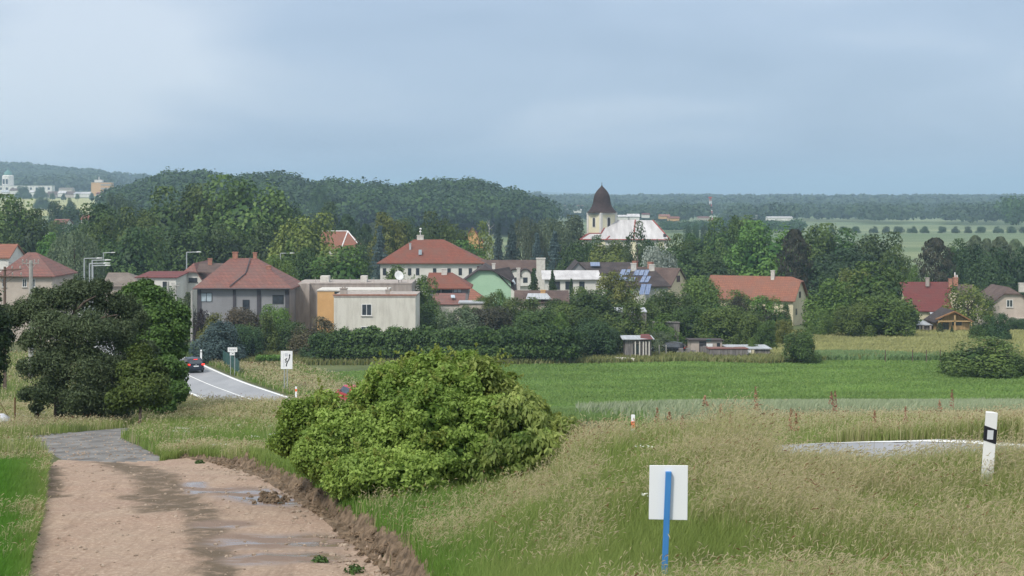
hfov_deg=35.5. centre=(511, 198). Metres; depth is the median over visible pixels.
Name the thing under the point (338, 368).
village ground
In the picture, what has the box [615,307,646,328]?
hidden shed
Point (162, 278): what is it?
maroon roof house
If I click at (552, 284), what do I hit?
spruce tree
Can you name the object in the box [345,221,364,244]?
broadleaf tree
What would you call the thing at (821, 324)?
shrub
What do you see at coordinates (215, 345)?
shrub
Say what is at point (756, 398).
sorrel
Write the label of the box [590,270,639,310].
shrub
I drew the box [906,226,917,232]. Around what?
shrub
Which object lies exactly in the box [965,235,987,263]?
columnar tree
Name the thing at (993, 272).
broadleaf tree
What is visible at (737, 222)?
broadleaf tree
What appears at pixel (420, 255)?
long white house
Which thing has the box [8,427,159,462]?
gravel road
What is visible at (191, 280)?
window
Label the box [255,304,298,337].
shrub
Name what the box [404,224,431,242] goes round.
broadleaf tree
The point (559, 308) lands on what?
shrub
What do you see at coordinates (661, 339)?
shrub
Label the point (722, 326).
shrub
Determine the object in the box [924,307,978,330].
timber cabin
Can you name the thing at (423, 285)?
shrub
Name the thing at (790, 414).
sorrel
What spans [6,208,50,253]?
broadleaf tree
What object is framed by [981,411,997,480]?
marker post
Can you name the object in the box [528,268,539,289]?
spruce tree
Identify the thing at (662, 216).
house
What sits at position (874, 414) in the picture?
sorrel
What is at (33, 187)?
long hall
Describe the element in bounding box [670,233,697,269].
broadleaf tree
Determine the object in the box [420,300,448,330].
shrub
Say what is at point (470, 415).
wild bush
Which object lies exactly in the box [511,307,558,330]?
shrub
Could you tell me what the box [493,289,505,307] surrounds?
shrub
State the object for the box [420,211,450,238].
broadleaf tree
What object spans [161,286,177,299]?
shrub
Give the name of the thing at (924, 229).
shrub
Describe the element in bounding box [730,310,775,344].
shrub
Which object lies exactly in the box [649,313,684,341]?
shrub
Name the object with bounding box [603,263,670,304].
solar house
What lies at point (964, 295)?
young tree
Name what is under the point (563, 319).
columnar tree
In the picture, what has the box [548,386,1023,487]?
crest grass
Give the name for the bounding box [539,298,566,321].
shrub
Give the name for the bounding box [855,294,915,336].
shrub
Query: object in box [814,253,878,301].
broadleaf tree
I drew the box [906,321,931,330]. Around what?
long shelter
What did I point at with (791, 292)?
orange roof house
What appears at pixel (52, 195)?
broadleaf tree
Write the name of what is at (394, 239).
broadleaf tree
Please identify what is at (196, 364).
dark car
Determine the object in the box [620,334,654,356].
plank shed
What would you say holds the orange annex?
on the village ground at (338, 368)
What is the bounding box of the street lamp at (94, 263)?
[89,262,106,281]
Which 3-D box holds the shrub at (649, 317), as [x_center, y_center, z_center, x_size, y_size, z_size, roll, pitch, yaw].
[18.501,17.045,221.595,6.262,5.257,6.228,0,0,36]
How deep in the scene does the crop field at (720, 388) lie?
153.58 m
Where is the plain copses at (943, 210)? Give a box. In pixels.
[548,200,1005,222]
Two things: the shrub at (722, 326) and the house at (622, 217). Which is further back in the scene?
the house at (622, 217)
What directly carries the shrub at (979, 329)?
on the meadow
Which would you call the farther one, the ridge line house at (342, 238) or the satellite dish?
the ridge line house at (342, 238)
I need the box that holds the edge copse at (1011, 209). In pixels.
[992,193,1023,224]
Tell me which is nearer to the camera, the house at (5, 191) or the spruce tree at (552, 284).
the spruce tree at (552, 284)
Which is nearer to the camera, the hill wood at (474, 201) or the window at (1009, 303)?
the window at (1009, 303)
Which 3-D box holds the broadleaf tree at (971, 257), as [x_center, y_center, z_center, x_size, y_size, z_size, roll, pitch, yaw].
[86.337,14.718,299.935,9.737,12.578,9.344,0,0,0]
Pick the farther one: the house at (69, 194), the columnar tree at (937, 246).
the house at (69, 194)
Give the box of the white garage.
[541,270,600,298]
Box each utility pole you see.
[0,266,22,390]
[22,260,38,379]
[172,283,179,300]
[190,291,193,340]
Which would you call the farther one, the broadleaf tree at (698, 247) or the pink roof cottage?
the pink roof cottage
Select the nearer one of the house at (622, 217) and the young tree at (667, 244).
the young tree at (667, 244)
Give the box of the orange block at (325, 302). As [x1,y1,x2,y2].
[317,287,390,331]
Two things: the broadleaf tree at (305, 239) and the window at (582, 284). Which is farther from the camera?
the broadleaf tree at (305, 239)
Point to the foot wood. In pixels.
(147, 208)
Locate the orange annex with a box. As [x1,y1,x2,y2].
[468,289,483,299]
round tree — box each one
[36,232,63,264]
[582,234,609,261]
[620,244,639,266]
[800,278,856,332]
[879,244,913,287]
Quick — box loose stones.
[33,433,384,575]
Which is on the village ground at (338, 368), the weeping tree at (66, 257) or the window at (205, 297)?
the weeping tree at (66, 257)
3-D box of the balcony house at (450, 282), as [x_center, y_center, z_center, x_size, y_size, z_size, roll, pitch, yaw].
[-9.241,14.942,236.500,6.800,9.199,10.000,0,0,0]
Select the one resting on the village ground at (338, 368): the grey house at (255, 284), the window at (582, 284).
the grey house at (255, 284)
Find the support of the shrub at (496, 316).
on the village ground at (338, 368)
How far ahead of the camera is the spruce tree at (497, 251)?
334.68 m
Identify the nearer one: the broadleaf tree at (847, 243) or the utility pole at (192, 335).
the utility pole at (192, 335)
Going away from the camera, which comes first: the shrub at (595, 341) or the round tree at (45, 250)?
the shrub at (595, 341)
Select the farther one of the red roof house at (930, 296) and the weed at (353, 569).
the red roof house at (930, 296)
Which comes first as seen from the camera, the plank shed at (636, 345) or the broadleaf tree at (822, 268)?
the plank shed at (636, 345)
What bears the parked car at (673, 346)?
on the village ground at (338, 368)
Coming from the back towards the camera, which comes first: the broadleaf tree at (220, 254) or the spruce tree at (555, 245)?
the spruce tree at (555, 245)
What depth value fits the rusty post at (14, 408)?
59.98 m
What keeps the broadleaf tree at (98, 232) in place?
on the village ground at (338, 368)
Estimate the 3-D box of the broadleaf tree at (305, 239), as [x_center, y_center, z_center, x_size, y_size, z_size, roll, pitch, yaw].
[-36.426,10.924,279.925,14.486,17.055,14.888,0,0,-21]
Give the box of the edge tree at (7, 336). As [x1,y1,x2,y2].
[0,290,16,388]
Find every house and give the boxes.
[0,244,24,271]
[0,252,77,341]
[1,190,9,196]
[9,188,19,195]
[47,191,59,197]
[58,191,66,196]
[59,188,74,190]
[65,191,75,197]
[79,192,91,196]
[105,273,136,316]
[134,271,188,303]
[183,258,223,323]
[193,252,300,328]
[321,231,360,255]
[377,228,484,295]
[427,268,472,299]
[463,263,520,305]
[468,227,484,249]
[566,260,585,269]
[579,262,631,294]
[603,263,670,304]
[617,215,629,219]
[627,214,639,219]
[627,261,686,304]
[641,213,649,217]
[658,214,669,218]
[667,216,679,220]
[696,216,709,220]
[705,270,808,325]
[900,272,976,318]
[974,283,1023,325]
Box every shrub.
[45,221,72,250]
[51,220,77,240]
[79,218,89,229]
[103,342,173,423]
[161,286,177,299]
[173,298,190,343]
[186,341,201,356]
[188,319,248,362]
[189,308,208,344]
[195,312,231,355]
[224,307,260,336]
[231,324,264,355]
[245,313,280,351]
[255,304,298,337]
[265,255,298,279]
[269,320,307,350]
[284,316,338,355]
[298,340,330,359]
[332,245,375,278]
[385,265,405,278]
[408,274,443,319]
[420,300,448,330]
[435,307,483,329]
[459,305,479,321]
[468,306,514,329]
[472,295,489,309]
[481,292,516,319]
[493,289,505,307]
[499,297,532,326]
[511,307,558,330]
[514,297,542,320]
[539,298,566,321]
[551,301,577,328]
[558,307,602,351]
[570,286,593,305]
[575,317,616,356]
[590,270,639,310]
[590,326,623,354]
[599,299,653,350]
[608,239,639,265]
[625,290,639,301]
[634,239,665,266]
[636,295,662,307]
[638,302,659,327]
[640,245,677,267]
[649,289,694,330]
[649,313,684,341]
[649,331,673,351]
[669,305,715,345]
[680,275,722,313]
[682,225,692,244]
[689,305,744,346]
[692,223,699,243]
[694,289,730,318]
[699,225,711,245]
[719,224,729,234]
[720,290,754,311]
[727,296,771,341]
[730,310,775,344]
[746,295,781,329]
[747,338,757,346]
[752,320,778,347]
[774,302,792,329]
[774,319,795,343]
[782,329,822,363]
[807,308,835,334]
[831,302,876,336]
[852,226,860,232]
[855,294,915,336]
[869,226,877,232]
[882,226,889,232]
[893,226,904,232]
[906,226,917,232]
[907,265,930,281]
[919,226,929,232]
[936,336,1023,378]
[937,226,946,232]
[951,226,959,232]
[964,226,971,232]
[966,315,994,338]
[975,226,985,232]
[985,312,1011,339]
[993,226,1003,232]
[1007,226,1016,232]
[1009,317,1023,329]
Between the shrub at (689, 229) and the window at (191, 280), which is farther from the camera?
the shrub at (689, 229)
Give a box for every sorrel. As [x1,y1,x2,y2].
[702,395,708,416]
[753,386,758,429]
[788,408,794,430]
[792,413,799,442]
[828,391,835,451]
[833,390,836,435]
[872,410,876,431]
[903,406,907,450]
[937,400,941,442]
[950,389,955,433]
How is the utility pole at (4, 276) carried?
on the grass verge at (55, 458)
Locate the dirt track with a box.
[28,457,389,575]
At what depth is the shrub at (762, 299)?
235.29 m
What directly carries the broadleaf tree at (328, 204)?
on the village ground at (338, 368)
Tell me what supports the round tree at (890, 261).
on the village ground at (338, 368)
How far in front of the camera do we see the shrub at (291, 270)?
231.13 m
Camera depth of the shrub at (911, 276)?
299.69 m
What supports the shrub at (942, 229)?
on the field at (913, 244)
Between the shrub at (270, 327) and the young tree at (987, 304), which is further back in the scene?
the young tree at (987, 304)
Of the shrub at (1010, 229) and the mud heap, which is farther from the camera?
the shrub at (1010, 229)
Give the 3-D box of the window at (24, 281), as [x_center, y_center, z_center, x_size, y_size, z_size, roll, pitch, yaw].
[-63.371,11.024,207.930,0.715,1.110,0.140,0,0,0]
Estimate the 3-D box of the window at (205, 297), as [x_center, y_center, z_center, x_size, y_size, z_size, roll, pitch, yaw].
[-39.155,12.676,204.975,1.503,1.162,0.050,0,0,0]
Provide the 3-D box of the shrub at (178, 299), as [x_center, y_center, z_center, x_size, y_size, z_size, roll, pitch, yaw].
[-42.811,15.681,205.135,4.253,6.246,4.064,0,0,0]
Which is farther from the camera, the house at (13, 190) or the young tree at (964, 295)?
the house at (13, 190)
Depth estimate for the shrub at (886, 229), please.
999.16 m
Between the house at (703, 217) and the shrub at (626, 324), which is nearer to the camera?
the shrub at (626, 324)
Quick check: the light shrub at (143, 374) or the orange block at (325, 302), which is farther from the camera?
the orange block at (325, 302)
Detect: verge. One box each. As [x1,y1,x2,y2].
[0,349,223,404]
[1,340,1023,575]
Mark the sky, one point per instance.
(725, 97)
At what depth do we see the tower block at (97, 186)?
1750.00 m
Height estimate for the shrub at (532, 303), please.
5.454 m
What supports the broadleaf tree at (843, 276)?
on the village ground at (338, 368)
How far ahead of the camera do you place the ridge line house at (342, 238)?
374.79 m
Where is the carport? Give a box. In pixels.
[458,300,485,315]
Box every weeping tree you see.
[46,229,106,307]
[505,217,545,265]
[526,217,573,269]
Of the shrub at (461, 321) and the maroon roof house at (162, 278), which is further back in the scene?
the maroon roof house at (162, 278)
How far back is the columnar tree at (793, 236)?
296.56 m
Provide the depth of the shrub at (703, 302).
228.46 m
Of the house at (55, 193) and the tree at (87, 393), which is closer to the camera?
the tree at (87, 393)
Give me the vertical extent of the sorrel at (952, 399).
1.378 m
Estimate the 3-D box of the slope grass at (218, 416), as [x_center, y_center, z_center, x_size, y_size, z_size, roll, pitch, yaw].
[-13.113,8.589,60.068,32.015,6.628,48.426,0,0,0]
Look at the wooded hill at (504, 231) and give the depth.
881.87 m
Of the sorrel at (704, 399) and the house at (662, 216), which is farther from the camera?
the house at (662, 216)
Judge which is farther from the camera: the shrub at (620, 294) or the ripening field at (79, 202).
the ripening field at (79, 202)
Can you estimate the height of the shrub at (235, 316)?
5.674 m
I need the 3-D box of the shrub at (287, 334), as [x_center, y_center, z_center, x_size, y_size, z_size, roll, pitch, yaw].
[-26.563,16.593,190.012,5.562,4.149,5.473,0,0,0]
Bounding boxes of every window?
[21,279,26,287]
[188,278,197,282]
[201,293,211,301]
[243,300,249,308]
[272,295,283,303]
[362,304,371,315]
[442,289,451,292]
[453,289,461,292]
[549,282,559,289]
[565,282,572,289]
[579,282,584,288]
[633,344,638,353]
[942,323,948,329]
[1006,300,1013,307]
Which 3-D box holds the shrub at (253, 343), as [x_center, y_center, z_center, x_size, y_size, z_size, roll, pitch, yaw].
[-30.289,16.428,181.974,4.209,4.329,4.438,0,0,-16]
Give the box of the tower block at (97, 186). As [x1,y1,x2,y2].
[91,180,113,195]
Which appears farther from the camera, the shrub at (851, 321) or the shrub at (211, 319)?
the shrub at (851, 321)
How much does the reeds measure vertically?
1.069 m
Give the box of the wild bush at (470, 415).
[265,342,588,501]
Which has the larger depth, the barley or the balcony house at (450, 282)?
the balcony house at (450, 282)
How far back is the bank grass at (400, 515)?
19.51 m
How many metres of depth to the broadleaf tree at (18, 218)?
329.04 m
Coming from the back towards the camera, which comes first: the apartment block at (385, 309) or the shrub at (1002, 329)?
the shrub at (1002, 329)
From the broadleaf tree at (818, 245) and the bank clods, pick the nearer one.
the bank clods
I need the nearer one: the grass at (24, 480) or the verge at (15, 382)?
the grass at (24, 480)
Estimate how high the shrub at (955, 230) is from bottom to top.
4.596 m
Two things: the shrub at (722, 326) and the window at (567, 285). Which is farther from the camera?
the window at (567, 285)
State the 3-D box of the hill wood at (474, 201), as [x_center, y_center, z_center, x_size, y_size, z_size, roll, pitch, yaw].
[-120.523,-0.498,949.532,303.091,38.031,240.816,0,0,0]
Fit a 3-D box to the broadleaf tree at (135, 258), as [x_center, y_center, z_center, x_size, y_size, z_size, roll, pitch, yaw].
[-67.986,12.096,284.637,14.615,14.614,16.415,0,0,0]
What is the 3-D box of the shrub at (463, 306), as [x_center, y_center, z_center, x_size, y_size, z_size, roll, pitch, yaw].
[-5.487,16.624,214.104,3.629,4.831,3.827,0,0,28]
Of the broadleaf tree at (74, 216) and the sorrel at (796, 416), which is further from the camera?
the broadleaf tree at (74, 216)
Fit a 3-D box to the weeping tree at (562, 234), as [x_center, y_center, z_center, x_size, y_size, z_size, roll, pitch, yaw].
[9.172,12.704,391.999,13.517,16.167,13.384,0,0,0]
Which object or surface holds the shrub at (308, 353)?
on the village ground at (338, 368)
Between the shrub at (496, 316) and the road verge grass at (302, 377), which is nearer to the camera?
the road verge grass at (302, 377)
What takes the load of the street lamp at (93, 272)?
on the grass verge at (55, 458)
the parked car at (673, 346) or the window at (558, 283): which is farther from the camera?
the window at (558, 283)
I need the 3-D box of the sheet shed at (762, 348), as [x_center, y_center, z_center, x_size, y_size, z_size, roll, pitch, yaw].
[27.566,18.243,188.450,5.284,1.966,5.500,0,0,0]
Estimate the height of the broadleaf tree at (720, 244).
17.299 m
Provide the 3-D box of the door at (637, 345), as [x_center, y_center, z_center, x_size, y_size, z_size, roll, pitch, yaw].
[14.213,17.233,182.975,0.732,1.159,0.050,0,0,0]
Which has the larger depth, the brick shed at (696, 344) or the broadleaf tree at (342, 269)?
the broadleaf tree at (342, 269)
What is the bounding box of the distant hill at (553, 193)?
[55,190,619,194]
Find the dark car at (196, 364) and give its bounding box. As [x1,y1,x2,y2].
[181,357,204,371]
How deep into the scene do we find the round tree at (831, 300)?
230.35 m
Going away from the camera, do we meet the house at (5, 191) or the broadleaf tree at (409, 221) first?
the broadleaf tree at (409, 221)
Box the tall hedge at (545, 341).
[308,323,583,361]
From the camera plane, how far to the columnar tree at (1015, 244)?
372.99 m
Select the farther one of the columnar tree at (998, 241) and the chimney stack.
the columnar tree at (998, 241)
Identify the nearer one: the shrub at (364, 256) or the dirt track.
the dirt track
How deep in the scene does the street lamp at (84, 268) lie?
254.92 m
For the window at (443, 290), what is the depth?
232.00 m
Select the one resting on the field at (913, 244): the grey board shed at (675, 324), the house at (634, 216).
the house at (634, 216)
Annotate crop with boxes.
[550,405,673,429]
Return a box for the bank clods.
[212,457,405,575]
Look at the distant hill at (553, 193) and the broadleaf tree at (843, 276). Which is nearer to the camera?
the broadleaf tree at (843, 276)
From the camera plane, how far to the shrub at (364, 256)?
334.23 m
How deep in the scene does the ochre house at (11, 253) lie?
251.99 m
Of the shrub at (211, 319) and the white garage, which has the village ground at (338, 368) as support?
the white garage
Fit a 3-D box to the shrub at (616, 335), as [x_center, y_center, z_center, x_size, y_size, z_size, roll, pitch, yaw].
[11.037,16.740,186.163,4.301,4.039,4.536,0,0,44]
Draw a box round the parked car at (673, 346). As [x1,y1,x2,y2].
[651,341,686,352]
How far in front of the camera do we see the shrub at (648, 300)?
234.10 m
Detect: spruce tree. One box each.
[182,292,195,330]
[369,225,388,278]
[491,221,504,259]
[501,223,520,259]
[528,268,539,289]
[530,232,545,269]
[545,230,562,269]
[547,270,557,289]
[569,279,573,300]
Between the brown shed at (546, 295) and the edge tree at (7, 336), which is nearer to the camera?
the edge tree at (7, 336)
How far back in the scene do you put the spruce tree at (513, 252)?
324.55 m
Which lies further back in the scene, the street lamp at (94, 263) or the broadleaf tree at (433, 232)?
the broadleaf tree at (433, 232)
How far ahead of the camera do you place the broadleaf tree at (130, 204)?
558.92 m
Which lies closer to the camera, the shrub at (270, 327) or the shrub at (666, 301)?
the shrub at (270, 327)
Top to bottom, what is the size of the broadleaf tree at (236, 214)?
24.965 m
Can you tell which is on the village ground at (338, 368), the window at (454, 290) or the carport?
the carport
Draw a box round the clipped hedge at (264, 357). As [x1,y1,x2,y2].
[255,354,280,361]
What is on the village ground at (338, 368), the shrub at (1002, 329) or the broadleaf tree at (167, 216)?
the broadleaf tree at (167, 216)
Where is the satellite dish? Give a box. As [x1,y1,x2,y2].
[395,271,403,282]
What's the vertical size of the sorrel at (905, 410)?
0.879 m
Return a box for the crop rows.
[331,359,1023,405]
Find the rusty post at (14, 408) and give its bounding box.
[0,397,15,420]
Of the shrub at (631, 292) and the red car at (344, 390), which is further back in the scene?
the shrub at (631, 292)
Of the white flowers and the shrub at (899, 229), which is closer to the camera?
the white flowers
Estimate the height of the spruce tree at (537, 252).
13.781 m
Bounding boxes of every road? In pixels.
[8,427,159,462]
[79,313,1021,458]
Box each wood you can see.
[0,161,537,195]
[91,166,563,229]
[103,203,191,217]
[531,191,1023,205]
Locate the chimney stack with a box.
[536,258,545,289]
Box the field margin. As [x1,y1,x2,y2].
[235,350,1023,364]
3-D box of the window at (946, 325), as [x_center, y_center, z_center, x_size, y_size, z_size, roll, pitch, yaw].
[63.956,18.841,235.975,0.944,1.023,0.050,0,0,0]
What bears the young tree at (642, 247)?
on the village ground at (338, 368)
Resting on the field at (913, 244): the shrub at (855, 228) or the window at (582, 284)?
the shrub at (855, 228)
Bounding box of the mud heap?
[249,491,290,503]
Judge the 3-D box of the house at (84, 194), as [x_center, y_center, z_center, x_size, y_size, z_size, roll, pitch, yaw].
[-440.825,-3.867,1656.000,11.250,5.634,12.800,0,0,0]
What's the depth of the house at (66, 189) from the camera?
1900.00 m
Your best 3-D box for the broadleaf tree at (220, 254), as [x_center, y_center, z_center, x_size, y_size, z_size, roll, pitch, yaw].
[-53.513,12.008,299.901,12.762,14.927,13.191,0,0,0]
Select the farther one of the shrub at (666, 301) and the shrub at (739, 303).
the shrub at (666, 301)
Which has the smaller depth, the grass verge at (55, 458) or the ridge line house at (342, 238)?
the grass verge at (55, 458)
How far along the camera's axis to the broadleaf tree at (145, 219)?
324.60 m
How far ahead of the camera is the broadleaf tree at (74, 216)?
597.04 m
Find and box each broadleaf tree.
[0,193,42,245]
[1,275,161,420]
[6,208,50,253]
[14,184,31,198]
[32,187,48,198]
[32,197,49,209]
[42,201,70,241]
[49,193,55,199]
[59,207,90,230]
[66,198,76,211]
[69,203,150,281]
[74,215,118,282]
[95,225,169,275]
[104,193,125,212]
[112,277,193,415]
[113,200,137,225]
[115,206,166,262]
[148,186,203,242]
[152,226,213,270]
[179,183,226,230]
[188,174,298,252]
[195,223,251,262]
[244,223,283,261]
[264,194,303,240]
[265,212,343,277]
[279,247,318,280]
[307,201,340,250]
[309,245,368,278]
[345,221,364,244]
[363,222,376,244]
[367,212,411,266]
[395,216,416,239]
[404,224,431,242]
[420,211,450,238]
[438,224,472,249]
[456,240,486,257]
[545,215,584,266]
[553,240,590,269]
[566,290,626,338]
[588,243,624,261]
[661,248,717,280]
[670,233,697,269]
[683,233,707,260]
[691,253,739,287]
[701,217,741,265]
[722,220,800,275]
[727,215,759,267]
[790,247,857,306]
[797,222,837,291]
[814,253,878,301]
[823,227,859,255]
[836,267,872,293]
[847,261,921,327]
[848,231,907,276]
[936,238,968,281]
[950,243,987,290]
[964,247,1022,294]
[1003,246,1023,295]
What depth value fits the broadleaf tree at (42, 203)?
1245.85 m
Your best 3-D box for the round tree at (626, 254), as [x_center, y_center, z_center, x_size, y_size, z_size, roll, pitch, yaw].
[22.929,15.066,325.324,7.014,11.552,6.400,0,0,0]
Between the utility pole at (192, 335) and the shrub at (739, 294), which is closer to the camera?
the utility pole at (192, 335)
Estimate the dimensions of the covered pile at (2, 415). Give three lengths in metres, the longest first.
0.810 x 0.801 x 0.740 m
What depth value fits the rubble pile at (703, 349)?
188.84 m
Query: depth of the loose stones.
22.39 m
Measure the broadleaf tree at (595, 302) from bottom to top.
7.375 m
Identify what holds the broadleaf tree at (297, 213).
on the village ground at (338, 368)
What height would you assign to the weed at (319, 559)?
0.106 m
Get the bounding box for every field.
[0,198,96,215]
[4,196,1023,268]
[532,364,986,400]
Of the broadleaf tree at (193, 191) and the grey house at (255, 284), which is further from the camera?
the broadleaf tree at (193, 191)
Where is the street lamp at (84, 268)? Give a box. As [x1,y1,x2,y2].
[83,257,98,310]
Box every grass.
[0,393,565,453]
[0,447,54,575]
[154,421,619,575]
[187,359,362,399]
[409,423,1023,575]
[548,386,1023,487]
[638,404,1022,444]
[770,329,1023,353]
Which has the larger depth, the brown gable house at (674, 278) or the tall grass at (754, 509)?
the brown gable house at (674, 278)
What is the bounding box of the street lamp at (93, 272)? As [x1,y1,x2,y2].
[92,264,109,308]
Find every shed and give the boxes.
[514,290,569,313]
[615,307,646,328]
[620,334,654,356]
[652,321,679,341]
[685,338,724,351]
[705,347,748,355]
[722,344,771,354]
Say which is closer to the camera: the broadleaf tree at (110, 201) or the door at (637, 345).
the door at (637, 345)
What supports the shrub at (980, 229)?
on the field at (913, 244)
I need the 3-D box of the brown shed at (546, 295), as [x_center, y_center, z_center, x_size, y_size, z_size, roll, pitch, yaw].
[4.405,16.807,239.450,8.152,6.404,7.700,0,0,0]
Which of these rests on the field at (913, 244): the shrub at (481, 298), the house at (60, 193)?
the house at (60, 193)
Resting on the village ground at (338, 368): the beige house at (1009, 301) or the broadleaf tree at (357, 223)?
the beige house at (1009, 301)
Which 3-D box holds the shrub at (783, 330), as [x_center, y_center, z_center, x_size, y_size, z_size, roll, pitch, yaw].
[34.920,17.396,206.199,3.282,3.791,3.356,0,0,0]
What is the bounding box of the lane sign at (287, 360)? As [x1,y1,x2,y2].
[281,351,292,388]
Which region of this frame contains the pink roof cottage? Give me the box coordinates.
[55,219,73,231]
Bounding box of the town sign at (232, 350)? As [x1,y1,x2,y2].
[228,347,236,375]
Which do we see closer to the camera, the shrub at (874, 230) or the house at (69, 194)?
the shrub at (874, 230)
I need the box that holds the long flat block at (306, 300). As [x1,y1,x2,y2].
[296,275,415,334]
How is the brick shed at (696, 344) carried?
on the village ground at (338, 368)
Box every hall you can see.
[0,185,54,193]
[765,216,792,220]
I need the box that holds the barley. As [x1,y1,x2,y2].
[575,397,1023,422]
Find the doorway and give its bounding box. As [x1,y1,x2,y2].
[699,341,705,351]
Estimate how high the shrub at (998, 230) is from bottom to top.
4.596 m
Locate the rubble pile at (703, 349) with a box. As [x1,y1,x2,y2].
[679,346,706,352]
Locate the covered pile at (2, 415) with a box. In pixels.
[0,413,9,420]
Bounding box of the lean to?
[433,293,465,323]
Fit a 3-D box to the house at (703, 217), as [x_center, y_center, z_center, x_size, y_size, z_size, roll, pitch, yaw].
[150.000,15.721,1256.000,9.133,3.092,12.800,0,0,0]
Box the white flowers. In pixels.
[22,411,652,496]
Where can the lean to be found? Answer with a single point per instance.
(449, 301)
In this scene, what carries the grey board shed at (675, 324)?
on the village ground at (338, 368)
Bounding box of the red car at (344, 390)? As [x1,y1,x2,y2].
[334,384,355,400]
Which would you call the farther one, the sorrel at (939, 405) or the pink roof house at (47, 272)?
the pink roof house at (47, 272)
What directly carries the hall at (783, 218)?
on the field at (913, 244)
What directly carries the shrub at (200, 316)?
on the grass verge at (55, 458)
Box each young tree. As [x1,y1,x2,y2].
[464,220,494,259]
[622,221,653,265]
[656,237,676,264]
[941,282,993,323]
[951,285,996,328]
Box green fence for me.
[219,350,238,371]
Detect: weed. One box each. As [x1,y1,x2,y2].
[194,459,204,463]
[311,555,328,562]
[343,564,364,574]
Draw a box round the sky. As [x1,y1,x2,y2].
[0,0,1023,195]
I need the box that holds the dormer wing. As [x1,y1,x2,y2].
[477,260,535,303]
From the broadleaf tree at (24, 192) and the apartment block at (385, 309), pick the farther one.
the broadleaf tree at (24, 192)
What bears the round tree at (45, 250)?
on the village ground at (338, 368)
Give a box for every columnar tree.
[334,214,361,238]
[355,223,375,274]
[552,312,571,329]
[773,229,816,289]
[912,237,958,286]
[936,323,943,331]
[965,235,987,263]
[982,238,993,255]
[986,236,1016,268]
[1007,239,1023,261]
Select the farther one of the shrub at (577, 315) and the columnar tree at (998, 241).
the columnar tree at (998, 241)
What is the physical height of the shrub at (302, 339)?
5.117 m
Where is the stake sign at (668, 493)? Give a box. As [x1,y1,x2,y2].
[649,465,687,573]
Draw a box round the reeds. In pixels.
[810,349,946,360]
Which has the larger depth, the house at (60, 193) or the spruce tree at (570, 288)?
the house at (60, 193)
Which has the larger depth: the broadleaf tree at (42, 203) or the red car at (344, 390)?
the broadleaf tree at (42, 203)
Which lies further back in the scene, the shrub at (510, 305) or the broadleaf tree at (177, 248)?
the broadleaf tree at (177, 248)
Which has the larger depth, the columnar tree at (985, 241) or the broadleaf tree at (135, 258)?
the columnar tree at (985, 241)
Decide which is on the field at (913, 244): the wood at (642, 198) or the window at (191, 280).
the wood at (642, 198)
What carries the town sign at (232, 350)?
on the grass verge at (55, 458)
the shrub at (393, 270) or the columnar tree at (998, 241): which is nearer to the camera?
the shrub at (393, 270)
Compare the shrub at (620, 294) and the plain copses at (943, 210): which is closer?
the shrub at (620, 294)
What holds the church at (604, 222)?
on the village ground at (338, 368)
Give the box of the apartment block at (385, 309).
[333,285,419,331]
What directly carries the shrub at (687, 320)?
on the village ground at (338, 368)
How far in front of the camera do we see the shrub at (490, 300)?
221.57 m
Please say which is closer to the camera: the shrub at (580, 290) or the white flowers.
the white flowers
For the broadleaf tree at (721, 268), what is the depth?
298.56 m
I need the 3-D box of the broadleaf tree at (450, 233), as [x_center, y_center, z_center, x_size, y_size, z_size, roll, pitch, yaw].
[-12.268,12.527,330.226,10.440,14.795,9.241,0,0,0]
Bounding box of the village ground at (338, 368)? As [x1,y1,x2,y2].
[77,267,975,379]
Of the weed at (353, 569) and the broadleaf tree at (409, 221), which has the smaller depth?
the weed at (353, 569)
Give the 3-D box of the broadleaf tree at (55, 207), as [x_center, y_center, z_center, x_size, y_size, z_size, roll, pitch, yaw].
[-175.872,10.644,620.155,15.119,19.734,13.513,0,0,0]
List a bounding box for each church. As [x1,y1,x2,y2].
[2,169,13,184]
[579,183,669,258]
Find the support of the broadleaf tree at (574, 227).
on the village ground at (338, 368)
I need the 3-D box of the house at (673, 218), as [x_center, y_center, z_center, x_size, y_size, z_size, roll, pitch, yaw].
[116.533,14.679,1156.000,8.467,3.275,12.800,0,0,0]
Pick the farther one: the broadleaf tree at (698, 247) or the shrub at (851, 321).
the broadleaf tree at (698, 247)
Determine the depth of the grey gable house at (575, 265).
288.00 m
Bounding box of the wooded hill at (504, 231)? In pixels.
[299,220,542,238]
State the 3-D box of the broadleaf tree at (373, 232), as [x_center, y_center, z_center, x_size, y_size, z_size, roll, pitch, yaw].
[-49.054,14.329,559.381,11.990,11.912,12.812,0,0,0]
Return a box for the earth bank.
[180,450,433,575]

